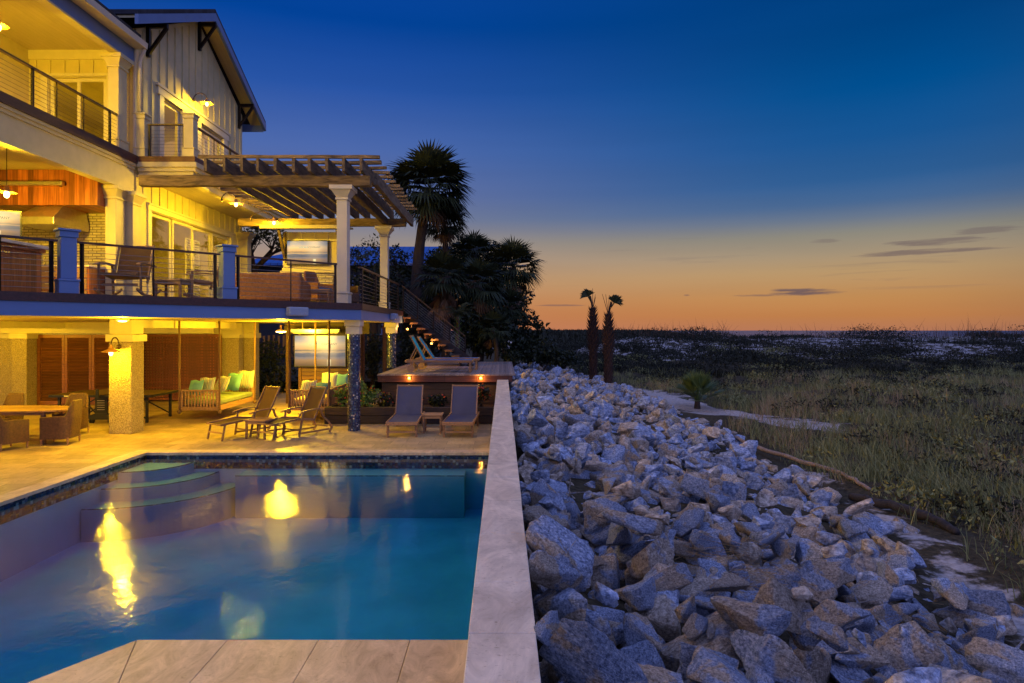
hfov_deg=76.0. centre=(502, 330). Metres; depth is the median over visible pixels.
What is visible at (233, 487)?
step edge trim
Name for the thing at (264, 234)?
live oak
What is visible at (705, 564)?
boulder
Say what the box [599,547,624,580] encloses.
boulder
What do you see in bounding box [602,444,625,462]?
boulder
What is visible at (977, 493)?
bushes
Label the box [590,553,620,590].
boulder
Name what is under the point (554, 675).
boulder
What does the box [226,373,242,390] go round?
pillow
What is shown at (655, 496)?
boulder
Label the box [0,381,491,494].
terrace paving
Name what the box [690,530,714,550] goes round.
boulder
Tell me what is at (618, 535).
boulder
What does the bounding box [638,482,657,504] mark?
boulder
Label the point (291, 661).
coping
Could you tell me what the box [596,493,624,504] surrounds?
boulder
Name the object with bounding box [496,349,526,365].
shrub
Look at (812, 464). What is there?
driftwood log
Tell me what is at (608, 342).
cropped palm
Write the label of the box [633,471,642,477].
boulder
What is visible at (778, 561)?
boulder
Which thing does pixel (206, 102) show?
barn lamp
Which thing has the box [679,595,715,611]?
boulder
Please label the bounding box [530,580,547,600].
boulder
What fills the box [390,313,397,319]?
outdoor speaker
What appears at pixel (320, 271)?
fireplace wall
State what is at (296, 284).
wicker sofa
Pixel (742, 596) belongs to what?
boulder
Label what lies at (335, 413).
planter bed
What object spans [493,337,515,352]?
shrub
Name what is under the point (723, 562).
boulder
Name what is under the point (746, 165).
sky
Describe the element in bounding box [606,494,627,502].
boulder
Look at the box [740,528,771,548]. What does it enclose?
boulder
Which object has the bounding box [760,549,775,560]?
boulder
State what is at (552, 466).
boulder
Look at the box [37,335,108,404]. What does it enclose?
louvred doors
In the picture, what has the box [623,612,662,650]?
boulder
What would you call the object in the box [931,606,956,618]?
boulder
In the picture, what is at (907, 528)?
boulder
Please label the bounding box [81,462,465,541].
pool steps
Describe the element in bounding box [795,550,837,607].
boulder
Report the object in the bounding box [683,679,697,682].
boulder
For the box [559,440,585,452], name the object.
boulder
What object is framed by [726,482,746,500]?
boulder
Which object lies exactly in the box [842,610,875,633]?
boulder
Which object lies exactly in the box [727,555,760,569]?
boulder
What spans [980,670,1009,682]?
boulder
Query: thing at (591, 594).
boulder
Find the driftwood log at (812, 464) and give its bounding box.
[698,423,870,490]
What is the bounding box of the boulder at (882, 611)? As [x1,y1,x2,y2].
[870,604,901,626]
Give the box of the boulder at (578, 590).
[575,588,585,592]
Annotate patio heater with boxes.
[0,180,64,186]
[291,322,339,332]
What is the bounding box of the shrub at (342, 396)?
[332,386,347,406]
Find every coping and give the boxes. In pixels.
[0,450,488,505]
[28,640,467,682]
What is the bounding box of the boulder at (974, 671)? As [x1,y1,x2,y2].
[969,667,981,676]
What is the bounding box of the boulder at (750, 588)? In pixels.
[731,587,755,594]
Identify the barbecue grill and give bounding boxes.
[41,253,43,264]
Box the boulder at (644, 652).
[620,639,665,668]
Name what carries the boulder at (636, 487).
on the boulder at (597, 495)
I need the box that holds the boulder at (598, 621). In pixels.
[585,608,616,647]
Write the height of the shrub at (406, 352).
1.884 m
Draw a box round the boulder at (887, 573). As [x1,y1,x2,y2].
[877,561,904,587]
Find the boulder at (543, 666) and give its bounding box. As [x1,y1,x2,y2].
[539,659,572,682]
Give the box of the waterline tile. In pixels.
[0,455,488,524]
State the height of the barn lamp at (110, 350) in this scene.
0.449 m
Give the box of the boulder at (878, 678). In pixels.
[862,673,887,682]
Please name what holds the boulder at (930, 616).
on the ground at (941, 552)
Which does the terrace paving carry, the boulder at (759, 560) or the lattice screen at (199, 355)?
the lattice screen at (199, 355)
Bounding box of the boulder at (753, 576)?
[746,569,784,585]
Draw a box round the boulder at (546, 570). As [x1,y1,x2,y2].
[528,550,585,592]
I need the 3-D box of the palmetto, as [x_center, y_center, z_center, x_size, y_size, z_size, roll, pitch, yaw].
[6.625,1.999,22.304,2.200,1.428,2.269,0,0,0]
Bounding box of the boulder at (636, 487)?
[625,482,640,500]
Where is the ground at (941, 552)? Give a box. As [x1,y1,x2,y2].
[259,334,1023,682]
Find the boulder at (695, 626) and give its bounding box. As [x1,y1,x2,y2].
[682,613,707,640]
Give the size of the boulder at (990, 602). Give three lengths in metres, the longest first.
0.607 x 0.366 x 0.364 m
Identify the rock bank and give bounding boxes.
[510,361,1016,682]
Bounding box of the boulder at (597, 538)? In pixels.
[580,525,609,546]
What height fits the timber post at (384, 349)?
2.740 m
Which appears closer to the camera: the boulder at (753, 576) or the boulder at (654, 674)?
the boulder at (654, 674)
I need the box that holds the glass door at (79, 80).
[77,78,105,140]
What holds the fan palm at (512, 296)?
on the ground at (941, 552)
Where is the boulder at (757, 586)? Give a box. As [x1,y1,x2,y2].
[750,581,764,590]
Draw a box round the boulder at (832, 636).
[806,620,848,651]
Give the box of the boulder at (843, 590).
[836,585,851,599]
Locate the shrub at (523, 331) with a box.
[485,301,550,358]
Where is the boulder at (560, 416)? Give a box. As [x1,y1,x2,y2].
[556,410,569,421]
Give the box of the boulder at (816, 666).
[793,645,830,682]
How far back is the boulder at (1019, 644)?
5.80 m
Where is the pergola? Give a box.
[139,155,416,308]
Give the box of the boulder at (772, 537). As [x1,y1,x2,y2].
[757,526,785,549]
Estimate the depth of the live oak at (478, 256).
34.78 m
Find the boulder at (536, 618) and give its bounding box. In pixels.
[533,594,539,624]
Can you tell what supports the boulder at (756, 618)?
on the boulder at (719, 641)
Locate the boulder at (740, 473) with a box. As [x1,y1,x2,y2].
[736,467,763,479]
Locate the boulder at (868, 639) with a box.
[845,632,872,646]
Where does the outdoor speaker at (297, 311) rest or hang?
attached to the raised deck
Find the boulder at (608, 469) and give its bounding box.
[589,464,627,480]
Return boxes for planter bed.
[324,403,494,423]
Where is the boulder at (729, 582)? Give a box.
[704,573,749,591]
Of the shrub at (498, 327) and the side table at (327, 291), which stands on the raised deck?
the side table at (327, 291)
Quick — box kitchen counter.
[41,265,105,293]
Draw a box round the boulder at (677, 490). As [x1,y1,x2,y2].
[652,476,700,503]
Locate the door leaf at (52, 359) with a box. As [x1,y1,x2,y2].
[37,335,64,404]
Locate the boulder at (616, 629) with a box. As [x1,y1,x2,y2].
[587,604,625,644]
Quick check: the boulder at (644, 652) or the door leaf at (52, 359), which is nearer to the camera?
the boulder at (644, 652)
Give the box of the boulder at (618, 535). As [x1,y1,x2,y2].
[606,522,632,545]
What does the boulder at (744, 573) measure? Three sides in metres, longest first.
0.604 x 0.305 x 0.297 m
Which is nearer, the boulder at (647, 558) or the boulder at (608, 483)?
the boulder at (647, 558)
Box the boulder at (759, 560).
[735,555,762,566]
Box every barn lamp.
[102,337,121,355]
[192,93,213,105]
[221,192,242,206]
[249,212,279,224]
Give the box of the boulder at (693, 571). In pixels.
[675,563,696,576]
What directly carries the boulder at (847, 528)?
on the boulder at (854, 539)
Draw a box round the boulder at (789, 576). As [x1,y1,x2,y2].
[758,564,801,589]
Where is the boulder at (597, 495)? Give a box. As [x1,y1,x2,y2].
[591,492,623,505]
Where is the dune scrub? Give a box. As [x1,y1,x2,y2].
[548,331,1023,378]
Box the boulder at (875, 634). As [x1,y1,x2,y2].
[869,618,887,641]
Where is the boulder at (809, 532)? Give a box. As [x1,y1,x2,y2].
[791,526,825,546]
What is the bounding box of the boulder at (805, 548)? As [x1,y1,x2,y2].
[792,538,841,562]
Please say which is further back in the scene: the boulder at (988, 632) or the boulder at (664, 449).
the boulder at (664, 449)
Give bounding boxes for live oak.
[242,227,286,344]
[350,233,419,388]
[377,243,429,363]
[422,234,534,349]
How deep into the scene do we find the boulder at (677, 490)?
8.91 m
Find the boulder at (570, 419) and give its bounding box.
[563,414,589,425]
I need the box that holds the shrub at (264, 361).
[259,340,279,382]
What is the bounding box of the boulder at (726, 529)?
[710,522,740,547]
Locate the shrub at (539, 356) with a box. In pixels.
[519,339,576,370]
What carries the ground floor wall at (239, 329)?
on the terrace paving
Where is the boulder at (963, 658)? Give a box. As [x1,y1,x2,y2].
[956,653,971,667]
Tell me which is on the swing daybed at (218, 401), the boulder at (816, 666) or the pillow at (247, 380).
the pillow at (247, 380)
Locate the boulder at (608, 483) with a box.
[602,477,615,494]
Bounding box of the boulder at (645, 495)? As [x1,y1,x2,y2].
[624,488,650,502]
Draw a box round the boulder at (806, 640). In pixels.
[786,602,821,650]
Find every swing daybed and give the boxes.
[177,321,256,413]
[287,321,347,413]
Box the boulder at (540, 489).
[530,478,557,505]
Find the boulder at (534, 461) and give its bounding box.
[522,455,548,464]
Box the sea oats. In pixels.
[602,319,1023,346]
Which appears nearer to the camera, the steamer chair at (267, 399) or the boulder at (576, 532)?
the boulder at (576, 532)
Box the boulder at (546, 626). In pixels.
[534,610,559,647]
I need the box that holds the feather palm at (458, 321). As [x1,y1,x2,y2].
[441,302,479,349]
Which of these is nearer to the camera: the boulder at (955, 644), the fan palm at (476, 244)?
the boulder at (955, 644)
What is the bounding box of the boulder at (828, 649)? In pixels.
[789,637,859,657]
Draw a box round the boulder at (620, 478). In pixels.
[595,471,625,492]
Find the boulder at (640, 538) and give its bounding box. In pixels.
[635,509,664,542]
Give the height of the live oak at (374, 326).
6.695 m
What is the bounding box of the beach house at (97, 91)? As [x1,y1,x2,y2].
[0,0,290,296]
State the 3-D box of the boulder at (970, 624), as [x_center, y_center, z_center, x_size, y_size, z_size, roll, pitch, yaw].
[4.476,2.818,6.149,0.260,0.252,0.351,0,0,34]
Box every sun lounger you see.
[385,385,424,436]
[405,335,473,371]
[415,336,479,369]
[442,385,479,436]
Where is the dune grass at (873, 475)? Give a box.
[598,362,1023,599]
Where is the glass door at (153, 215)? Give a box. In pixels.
[152,213,170,296]
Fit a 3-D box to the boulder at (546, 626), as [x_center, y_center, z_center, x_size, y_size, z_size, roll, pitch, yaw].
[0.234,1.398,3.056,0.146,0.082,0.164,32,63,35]
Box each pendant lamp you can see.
[0,20,8,30]
[0,148,16,197]
[276,322,295,332]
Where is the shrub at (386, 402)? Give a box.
[373,392,395,406]
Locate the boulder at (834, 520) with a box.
[829,514,847,527]
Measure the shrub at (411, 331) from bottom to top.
3.422 m
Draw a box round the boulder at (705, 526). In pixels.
[677,522,724,544]
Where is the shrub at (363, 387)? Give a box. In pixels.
[345,377,367,392]
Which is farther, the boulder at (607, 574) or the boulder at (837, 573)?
the boulder at (837, 573)
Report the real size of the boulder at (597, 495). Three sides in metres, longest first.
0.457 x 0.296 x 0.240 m
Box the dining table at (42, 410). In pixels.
[0,405,68,443]
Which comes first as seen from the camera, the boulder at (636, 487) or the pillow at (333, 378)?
the boulder at (636, 487)
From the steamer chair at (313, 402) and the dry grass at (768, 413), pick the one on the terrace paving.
the steamer chair at (313, 402)
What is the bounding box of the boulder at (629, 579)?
[624,568,640,585]
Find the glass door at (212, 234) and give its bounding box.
[211,233,227,296]
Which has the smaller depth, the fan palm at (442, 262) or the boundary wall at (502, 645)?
the boundary wall at (502, 645)
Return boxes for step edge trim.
[81,462,463,509]
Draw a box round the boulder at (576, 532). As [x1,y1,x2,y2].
[570,529,586,540]
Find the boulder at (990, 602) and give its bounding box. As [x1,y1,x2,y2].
[947,589,1011,617]
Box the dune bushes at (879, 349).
[545,322,1023,371]
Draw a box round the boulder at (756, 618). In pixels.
[710,596,791,636]
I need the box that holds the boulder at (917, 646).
[873,620,943,672]
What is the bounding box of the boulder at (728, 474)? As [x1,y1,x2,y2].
[720,465,741,495]
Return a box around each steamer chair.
[206,386,286,440]
[256,386,332,440]
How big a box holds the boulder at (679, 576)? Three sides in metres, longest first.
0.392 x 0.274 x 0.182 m
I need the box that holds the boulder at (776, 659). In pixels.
[730,629,815,682]
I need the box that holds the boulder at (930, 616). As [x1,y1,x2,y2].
[911,613,938,630]
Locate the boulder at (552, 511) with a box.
[527,508,556,526]
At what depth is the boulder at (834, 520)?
8.96 m
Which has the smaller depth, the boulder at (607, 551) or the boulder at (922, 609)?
the boulder at (607, 551)
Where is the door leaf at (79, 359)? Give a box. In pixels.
[65,335,91,404]
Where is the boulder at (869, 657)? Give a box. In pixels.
[835,637,889,670]
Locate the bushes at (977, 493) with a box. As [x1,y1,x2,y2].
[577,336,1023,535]
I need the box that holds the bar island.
[1,238,48,291]
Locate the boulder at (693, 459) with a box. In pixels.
[680,455,709,468]
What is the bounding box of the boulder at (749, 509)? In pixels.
[740,501,759,521]
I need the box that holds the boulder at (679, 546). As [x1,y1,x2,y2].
[673,539,695,556]
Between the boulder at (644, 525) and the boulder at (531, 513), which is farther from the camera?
the boulder at (531, 513)
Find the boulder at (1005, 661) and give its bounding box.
[964,637,1023,682]
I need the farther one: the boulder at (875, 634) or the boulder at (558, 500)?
the boulder at (558, 500)
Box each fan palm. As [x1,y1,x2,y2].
[383,139,475,334]
[389,261,423,364]
[407,248,471,356]
[415,206,470,292]
[449,229,502,361]
[450,251,510,361]
[469,307,513,361]
[483,236,547,361]
[489,288,535,366]
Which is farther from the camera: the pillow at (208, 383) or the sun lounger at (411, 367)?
the sun lounger at (411, 367)
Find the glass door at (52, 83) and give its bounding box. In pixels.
[50,79,76,115]
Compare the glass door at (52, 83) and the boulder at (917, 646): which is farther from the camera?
the glass door at (52, 83)
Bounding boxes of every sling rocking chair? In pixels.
[93,245,161,295]
[183,266,218,297]
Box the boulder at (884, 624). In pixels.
[864,607,891,629]
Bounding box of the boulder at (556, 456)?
[534,448,561,461]
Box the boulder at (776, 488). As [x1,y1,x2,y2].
[760,480,788,495]
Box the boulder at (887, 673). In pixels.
[878,668,897,678]
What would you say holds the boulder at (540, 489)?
on the boulder at (552, 511)
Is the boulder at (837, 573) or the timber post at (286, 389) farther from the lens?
the timber post at (286, 389)
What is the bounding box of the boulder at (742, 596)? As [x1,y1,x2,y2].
[731,590,757,601]
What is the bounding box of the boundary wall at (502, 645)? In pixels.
[463,380,540,682]
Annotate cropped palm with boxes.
[580,288,599,379]
[601,294,622,382]
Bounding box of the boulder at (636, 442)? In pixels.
[629,437,648,451]
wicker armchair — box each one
[0,414,28,451]
[1,393,23,419]
[40,399,81,445]
[52,393,88,431]
[304,271,333,301]
[333,276,358,302]
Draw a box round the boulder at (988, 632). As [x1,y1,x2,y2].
[957,624,995,643]
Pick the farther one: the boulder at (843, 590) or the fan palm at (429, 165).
the fan palm at (429, 165)
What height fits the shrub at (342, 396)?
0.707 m
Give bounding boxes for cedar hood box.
[0,170,104,212]
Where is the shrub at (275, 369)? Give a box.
[259,338,297,392]
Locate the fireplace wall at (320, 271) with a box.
[260,225,352,301]
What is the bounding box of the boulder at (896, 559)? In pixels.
[880,550,915,570]
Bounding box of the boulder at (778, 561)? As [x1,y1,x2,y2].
[769,557,791,566]
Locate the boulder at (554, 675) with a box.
[547,663,561,682]
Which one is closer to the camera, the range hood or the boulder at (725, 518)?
the boulder at (725, 518)
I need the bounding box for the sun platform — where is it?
[377,362,514,404]
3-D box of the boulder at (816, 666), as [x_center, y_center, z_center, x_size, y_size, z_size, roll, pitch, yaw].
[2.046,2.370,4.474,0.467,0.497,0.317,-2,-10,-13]
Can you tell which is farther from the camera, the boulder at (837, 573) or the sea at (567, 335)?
the sea at (567, 335)
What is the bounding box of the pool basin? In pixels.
[0,469,486,682]
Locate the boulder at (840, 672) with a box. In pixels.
[830,658,869,682]
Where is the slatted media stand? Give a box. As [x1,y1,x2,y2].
[284,323,369,396]
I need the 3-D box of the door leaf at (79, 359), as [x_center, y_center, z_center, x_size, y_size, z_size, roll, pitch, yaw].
[-14.170,1.315,21.913,0.890,2.330,0.105,0,0,0]
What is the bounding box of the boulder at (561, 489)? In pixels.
[525,475,583,497]
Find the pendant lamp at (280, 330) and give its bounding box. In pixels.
[276,322,295,332]
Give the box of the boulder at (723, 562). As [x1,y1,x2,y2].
[707,556,728,565]
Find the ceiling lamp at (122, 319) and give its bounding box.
[115,318,129,321]
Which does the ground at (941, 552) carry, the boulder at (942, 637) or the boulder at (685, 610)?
the boulder at (942, 637)
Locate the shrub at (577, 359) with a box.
[544,348,583,368]
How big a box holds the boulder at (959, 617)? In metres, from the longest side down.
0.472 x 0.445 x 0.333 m
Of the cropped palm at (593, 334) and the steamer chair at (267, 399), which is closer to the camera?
the steamer chair at (267, 399)
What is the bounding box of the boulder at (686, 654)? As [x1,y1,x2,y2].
[676,642,738,681]
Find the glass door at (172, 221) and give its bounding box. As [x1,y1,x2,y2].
[171,220,192,296]
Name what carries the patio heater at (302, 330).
hanging from the raised deck
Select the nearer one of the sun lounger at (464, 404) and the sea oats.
the sun lounger at (464, 404)
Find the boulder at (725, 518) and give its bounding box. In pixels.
[712,513,728,522]
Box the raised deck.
[0,228,402,433]
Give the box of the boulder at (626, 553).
[614,540,653,569]
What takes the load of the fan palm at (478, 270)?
on the ground at (941, 552)
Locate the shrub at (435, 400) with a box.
[427,393,447,406]
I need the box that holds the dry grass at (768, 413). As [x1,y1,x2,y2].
[636,370,1023,545]
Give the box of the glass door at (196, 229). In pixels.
[193,227,210,296]
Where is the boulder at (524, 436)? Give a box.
[515,429,541,447]
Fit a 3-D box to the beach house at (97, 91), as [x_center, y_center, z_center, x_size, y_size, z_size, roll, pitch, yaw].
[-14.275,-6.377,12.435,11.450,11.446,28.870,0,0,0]
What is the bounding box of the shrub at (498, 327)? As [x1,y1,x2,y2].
[464,309,517,358]
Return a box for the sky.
[99,0,1023,330]
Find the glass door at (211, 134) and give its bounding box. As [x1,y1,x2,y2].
[210,133,220,165]
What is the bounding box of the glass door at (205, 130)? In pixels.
[202,127,209,159]
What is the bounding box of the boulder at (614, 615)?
[591,605,624,621]
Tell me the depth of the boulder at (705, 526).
6.59 m
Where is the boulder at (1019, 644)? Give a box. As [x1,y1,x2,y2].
[995,639,1023,648]
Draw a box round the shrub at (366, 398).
[360,385,380,406]
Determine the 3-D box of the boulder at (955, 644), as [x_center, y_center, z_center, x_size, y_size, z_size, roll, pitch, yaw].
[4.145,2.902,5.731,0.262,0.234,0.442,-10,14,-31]
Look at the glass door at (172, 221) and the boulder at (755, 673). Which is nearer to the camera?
the boulder at (755, 673)
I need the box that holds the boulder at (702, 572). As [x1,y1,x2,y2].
[695,567,708,577]
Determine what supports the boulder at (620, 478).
on the boulder
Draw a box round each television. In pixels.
[0,210,21,237]
[286,240,328,264]
[294,335,346,366]
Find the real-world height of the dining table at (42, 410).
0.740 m
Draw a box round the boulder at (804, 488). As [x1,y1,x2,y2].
[796,483,810,496]
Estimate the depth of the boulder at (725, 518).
8.25 m
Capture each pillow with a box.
[187,380,203,395]
[200,377,215,393]
[214,376,230,391]
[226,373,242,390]
[238,370,254,388]
[300,380,316,393]
[315,382,330,393]
[321,372,337,388]
[336,373,347,386]
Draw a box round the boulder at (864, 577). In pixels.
[859,574,872,581]
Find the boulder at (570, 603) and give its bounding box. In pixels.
[533,588,587,620]
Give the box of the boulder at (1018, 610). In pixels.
[1010,603,1023,617]
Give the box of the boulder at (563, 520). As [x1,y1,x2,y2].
[551,513,570,529]
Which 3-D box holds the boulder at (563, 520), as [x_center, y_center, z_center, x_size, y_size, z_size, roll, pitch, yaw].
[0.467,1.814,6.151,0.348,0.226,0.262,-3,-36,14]
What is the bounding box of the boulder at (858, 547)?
[855,544,895,556]
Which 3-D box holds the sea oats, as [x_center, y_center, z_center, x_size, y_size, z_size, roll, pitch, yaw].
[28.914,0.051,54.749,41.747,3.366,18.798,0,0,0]
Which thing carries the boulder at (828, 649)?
on the ground at (941, 552)
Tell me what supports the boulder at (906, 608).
on the ground at (941, 552)
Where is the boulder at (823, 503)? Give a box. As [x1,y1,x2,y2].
[813,501,828,506]
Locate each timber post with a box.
[285,334,291,403]
[360,334,364,396]
[382,324,386,371]
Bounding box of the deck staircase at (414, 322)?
[402,285,473,365]
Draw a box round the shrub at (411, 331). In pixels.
[396,295,455,356]
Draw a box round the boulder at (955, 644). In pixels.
[950,640,966,654]
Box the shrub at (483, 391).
[476,383,490,406]
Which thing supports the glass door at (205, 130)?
in the beach house at (97, 91)
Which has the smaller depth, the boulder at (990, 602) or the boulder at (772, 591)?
the boulder at (772, 591)
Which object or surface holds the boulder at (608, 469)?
on the ground at (941, 552)
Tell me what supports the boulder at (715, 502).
on the ground at (941, 552)
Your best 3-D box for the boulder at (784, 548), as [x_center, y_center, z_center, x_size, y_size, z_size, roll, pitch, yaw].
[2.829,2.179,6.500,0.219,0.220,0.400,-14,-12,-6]
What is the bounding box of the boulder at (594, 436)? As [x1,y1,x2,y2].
[584,430,606,443]
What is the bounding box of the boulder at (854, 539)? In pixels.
[832,527,869,542]
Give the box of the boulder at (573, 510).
[565,501,584,525]
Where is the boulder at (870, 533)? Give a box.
[866,530,895,546]
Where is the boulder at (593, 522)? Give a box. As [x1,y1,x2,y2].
[583,498,624,533]
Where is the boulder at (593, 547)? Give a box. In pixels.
[589,543,608,548]
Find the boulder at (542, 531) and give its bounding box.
[526,515,593,588]
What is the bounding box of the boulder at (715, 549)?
[686,529,729,565]
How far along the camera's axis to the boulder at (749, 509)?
8.64 m
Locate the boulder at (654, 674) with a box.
[637,663,682,682]
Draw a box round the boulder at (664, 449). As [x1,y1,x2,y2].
[657,442,683,457]
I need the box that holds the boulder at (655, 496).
[648,490,660,502]
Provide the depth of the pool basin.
9.48 m
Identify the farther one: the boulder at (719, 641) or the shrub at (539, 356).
the shrub at (539, 356)
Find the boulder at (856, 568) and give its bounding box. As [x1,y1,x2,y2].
[850,562,864,580]
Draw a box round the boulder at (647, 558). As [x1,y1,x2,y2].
[626,529,675,579]
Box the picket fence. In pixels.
[259,335,368,356]
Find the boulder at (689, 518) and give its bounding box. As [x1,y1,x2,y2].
[671,503,704,538]
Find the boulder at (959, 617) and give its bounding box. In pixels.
[951,609,1004,642]
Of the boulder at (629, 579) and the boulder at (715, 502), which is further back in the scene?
the boulder at (715, 502)
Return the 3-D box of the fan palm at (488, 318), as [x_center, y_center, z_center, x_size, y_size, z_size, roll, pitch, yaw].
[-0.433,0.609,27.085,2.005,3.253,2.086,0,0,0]
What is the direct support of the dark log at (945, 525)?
on the ground at (941, 552)
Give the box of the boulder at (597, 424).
[581,412,600,429]
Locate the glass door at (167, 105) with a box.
[164,102,178,155]
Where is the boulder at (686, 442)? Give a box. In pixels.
[684,439,700,452]
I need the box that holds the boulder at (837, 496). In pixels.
[806,487,842,502]
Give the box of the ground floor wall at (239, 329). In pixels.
[38,323,243,391]
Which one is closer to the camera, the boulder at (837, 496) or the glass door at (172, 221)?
the boulder at (837, 496)
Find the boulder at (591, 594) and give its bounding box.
[588,589,596,599]
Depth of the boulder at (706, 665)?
3.32 m
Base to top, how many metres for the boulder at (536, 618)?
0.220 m
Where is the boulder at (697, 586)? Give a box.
[679,576,724,616]
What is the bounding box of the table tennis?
[48,389,177,422]
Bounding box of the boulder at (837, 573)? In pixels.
[801,558,855,588]
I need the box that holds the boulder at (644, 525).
[596,510,662,535]
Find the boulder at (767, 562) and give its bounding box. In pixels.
[763,558,795,566]
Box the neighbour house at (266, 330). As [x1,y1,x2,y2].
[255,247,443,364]
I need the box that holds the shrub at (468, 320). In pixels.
[442,300,485,352]
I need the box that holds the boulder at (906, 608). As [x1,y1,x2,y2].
[892,602,920,616]
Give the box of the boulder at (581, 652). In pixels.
[539,617,647,682]
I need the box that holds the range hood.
[22,206,88,231]
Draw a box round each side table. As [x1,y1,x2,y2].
[154,279,192,296]
[244,417,277,439]
[310,289,332,301]
[422,412,443,432]
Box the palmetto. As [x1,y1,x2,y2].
[666,370,727,408]
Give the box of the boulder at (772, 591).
[753,578,805,634]
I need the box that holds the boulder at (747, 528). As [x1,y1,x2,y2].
[733,521,761,535]
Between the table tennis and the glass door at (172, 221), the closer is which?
the table tennis
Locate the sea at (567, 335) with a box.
[518,328,695,350]
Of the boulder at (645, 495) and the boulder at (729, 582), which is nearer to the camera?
the boulder at (729, 582)
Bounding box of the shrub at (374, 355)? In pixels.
[365,330,382,385]
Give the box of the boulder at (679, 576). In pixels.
[653,562,693,591]
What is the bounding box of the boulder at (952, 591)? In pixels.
[931,577,969,609]
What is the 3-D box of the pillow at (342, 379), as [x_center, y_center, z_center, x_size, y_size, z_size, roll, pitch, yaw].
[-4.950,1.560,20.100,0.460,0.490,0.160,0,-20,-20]
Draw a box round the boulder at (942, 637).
[927,631,948,640]
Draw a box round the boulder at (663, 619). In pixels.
[625,563,680,641]
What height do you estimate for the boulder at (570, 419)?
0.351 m
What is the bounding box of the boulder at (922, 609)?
[911,598,928,612]
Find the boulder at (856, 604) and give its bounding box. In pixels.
[846,590,873,608]
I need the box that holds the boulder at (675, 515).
[671,509,683,517]
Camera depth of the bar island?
12.34 m
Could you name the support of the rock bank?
on the ground at (941, 552)
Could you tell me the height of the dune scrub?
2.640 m
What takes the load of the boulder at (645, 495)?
on the rock bank
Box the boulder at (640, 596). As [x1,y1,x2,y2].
[614,576,656,611]
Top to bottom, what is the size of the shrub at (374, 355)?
2.336 m
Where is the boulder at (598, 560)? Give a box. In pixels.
[593,555,604,565]
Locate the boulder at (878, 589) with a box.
[840,575,892,608]
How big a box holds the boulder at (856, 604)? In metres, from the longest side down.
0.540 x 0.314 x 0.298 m
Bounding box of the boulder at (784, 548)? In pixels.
[770,538,797,560]
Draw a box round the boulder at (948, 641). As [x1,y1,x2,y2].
[944,630,957,644]
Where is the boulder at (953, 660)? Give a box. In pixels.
[940,645,970,671]
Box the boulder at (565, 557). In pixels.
[553,535,575,566]
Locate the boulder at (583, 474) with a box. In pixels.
[569,469,589,478]
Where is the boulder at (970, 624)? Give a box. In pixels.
[963,617,997,634]
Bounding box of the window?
[370,323,381,334]
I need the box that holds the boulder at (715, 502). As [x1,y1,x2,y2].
[704,490,730,512]
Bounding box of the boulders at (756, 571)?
[674,530,961,682]
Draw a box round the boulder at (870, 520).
[852,511,886,536]
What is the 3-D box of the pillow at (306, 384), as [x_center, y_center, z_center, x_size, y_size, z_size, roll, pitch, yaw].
[-5.450,1.600,18.350,0.440,0.470,0.160,0,-30,8]
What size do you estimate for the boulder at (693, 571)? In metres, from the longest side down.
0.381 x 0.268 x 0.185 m
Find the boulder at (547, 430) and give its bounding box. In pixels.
[536,423,554,447]
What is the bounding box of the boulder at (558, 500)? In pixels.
[523,493,566,513]
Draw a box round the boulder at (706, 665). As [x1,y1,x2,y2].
[686,645,749,682]
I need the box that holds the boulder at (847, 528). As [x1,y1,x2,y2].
[837,519,871,537]
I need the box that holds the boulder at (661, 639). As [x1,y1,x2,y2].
[657,634,665,652]
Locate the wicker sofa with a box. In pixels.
[235,272,310,301]
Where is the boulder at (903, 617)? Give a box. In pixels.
[888,601,911,621]
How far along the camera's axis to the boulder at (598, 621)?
3.99 m
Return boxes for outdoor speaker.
[286,307,308,315]
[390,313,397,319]
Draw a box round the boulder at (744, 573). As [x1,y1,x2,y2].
[724,561,749,581]
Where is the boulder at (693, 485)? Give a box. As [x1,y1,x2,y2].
[681,473,721,499]
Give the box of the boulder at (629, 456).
[622,450,650,464]
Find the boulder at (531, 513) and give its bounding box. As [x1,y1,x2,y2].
[522,506,556,524]
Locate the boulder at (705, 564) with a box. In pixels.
[697,558,727,578]
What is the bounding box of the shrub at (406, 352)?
[388,334,433,369]
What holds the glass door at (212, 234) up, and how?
in the beach house at (97, 91)
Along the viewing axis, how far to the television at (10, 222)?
15.37 m
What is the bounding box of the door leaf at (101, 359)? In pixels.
[92,335,108,404]
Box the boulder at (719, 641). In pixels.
[659,611,743,671]
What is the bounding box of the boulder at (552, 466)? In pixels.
[536,458,569,480]
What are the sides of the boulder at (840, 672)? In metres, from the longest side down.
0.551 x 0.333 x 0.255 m
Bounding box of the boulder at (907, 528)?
[892,517,919,533]
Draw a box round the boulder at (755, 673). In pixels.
[745,663,774,682]
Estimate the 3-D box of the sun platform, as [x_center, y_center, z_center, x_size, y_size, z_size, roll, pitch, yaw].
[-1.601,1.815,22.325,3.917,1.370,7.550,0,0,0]
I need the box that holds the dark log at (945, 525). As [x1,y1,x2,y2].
[848,493,960,534]
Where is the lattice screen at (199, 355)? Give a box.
[143,334,221,399]
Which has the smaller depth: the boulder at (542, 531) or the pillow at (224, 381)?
the boulder at (542, 531)
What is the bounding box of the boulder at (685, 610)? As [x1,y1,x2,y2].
[674,594,695,623]
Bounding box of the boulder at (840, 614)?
[813,599,871,627]

